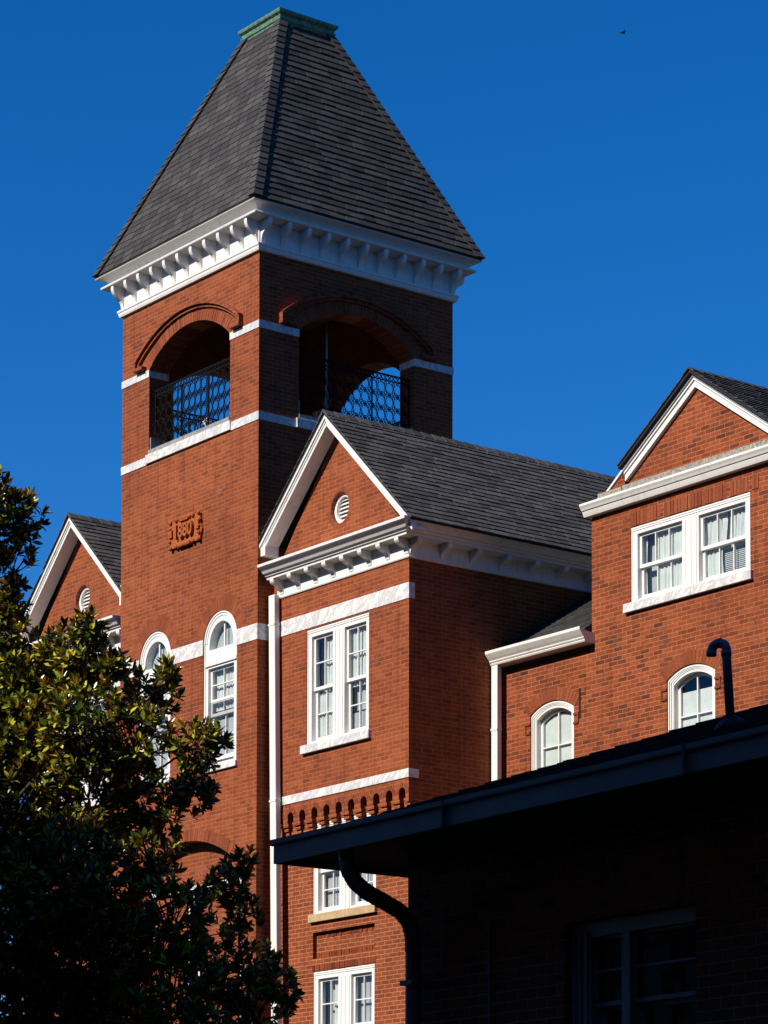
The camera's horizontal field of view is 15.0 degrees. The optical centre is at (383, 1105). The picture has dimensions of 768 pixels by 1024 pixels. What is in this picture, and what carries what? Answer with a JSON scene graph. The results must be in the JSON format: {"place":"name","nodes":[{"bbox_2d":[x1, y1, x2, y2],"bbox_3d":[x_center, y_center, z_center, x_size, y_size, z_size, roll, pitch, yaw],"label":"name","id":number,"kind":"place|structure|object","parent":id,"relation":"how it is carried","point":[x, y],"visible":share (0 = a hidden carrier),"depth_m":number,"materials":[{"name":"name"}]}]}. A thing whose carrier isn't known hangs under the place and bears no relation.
{"place":"outdoors","nodes":[
{"label":"outdoors","id":0,"kind":"place"},
{"bbox_2d":[0,0,767,1015],"label":"sky","id":1,"kind":"structure","parent":0,"point":[611,185],"materials":[{"name":"blue"}]},
{"bbox_2d":[11,7,767,1023],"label":"brick building","id":2,"kind":"structure","parent":0,"point":[349,615],"depth_m":50.49,"materials":[{"name":"brick"}]},
{"bbox_2d":[60,693,107,807],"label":"window","id":3,"kind":"structure","parent":2,"relation":"in","point":[102,700],"depth_m":55.60,"materials":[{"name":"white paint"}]},
{"bbox_2d":[139,631,170,785],"bbox_3d":[-4.124,-7.236,53.215,0.267,2.865,1.130,3,-5,-37],"label":"window","id":4,"kind":"structure","parent":2,"relation":"in","point":[157,643],"depth_m":53.38,"materials":[{"name":"white paint"}]},
{"bbox_2d":[151,879,241,1023],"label":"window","id":5,"kind":"structure","parent":2,"relation":"in","point":[198,974],"depth_m":52.08,"materials":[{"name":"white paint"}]},
{"bbox_2d":[204,610,236,773],"bbox_3d":[-2.673,-7.330,51.672,0.690,3.300,1.450,3,-5,-37],"label":"window","id":6,"kind":"structure","parent":2,"relation":"in","point":[220,647],"depth_m":51.67,"materials":[{"name":"white paint"}]},
{"bbox_2d":[300,612,370,754],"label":"window","id":7,"kind":"structure","parent":2,"relation":"in","point":[338,715],"depth_m":49.31,"materials":[{"name":"white paint"}]},
{"bbox_2d":[308,812,377,922],"bbox_3d":[-0.616,-4.006,49.136,0.291,1.710,1.880,3,-5,-37],"label":"window","id":8,"kind":"structure","parent":2,"relation":"in","point":[333,898],"depth_m":49.42,"materials":[{"name":"white paint"}]},
{"bbox_2d":[314,963,374,1023],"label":"window","id":9,"kind":"structure","parent":2,"relation":"in","point":[350,989],"depth_m":48.95,"materials":[{"name":"white paint"}]},
{"bbox_2d":[531,701,573,769],"bbox_3d":[3.016,-5.484,47.921,0.620,2.760,1.690,3,-5,-37],"label":"window","id":10,"kind":"structure","parent":2,"relation":"in","point":[552,725],"depth_m":48.00,"materials":[{"name":"white paint"}]},
{"bbox_2d":[623,492,753,613],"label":"window","id":11,"kind":"structure","parent":2,"relation":"in","point":[706,548],"depth_m":45.31,"materials":[{"name":"white paint"}]},
{"bbox_2d":[668,664,714,731],"bbox_3d":[5.020,-5.668,45.313,0.620,2.800,1.680,3,-5,-37],"label":"window","id":12,"kind":"structure","parent":2,"relation":"in","point":[696,704],"depth_m":45.45,"materials":[{"name":"white paint"}]},
{"bbox_2d":[269,638,767,1023],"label":"brick building","id":13,"kind":"structure","parent":0,"point":[626,883],"depth_m":18.89,"materials":[{"name":"brown brick"}]},
{"bbox_2d":[572,905,695,1023],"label":"window","id":14,"kind":"structure","parent":13,"relation":"in","point":[639,968],"depth_m":18.69,"materials":[{"name":"black glass"}]},
{"label":"ground","id":15,"kind":"structure","parent":0,"visible":0},
{"bbox_2d":[0,464,305,1023],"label":"magnolia tree","id":16,"kind":"object","parent":15,"relation":"on","point":[49,908],"visible":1,"depth_m":33.53,"materials":[{"name":"green plant"}]}
]}

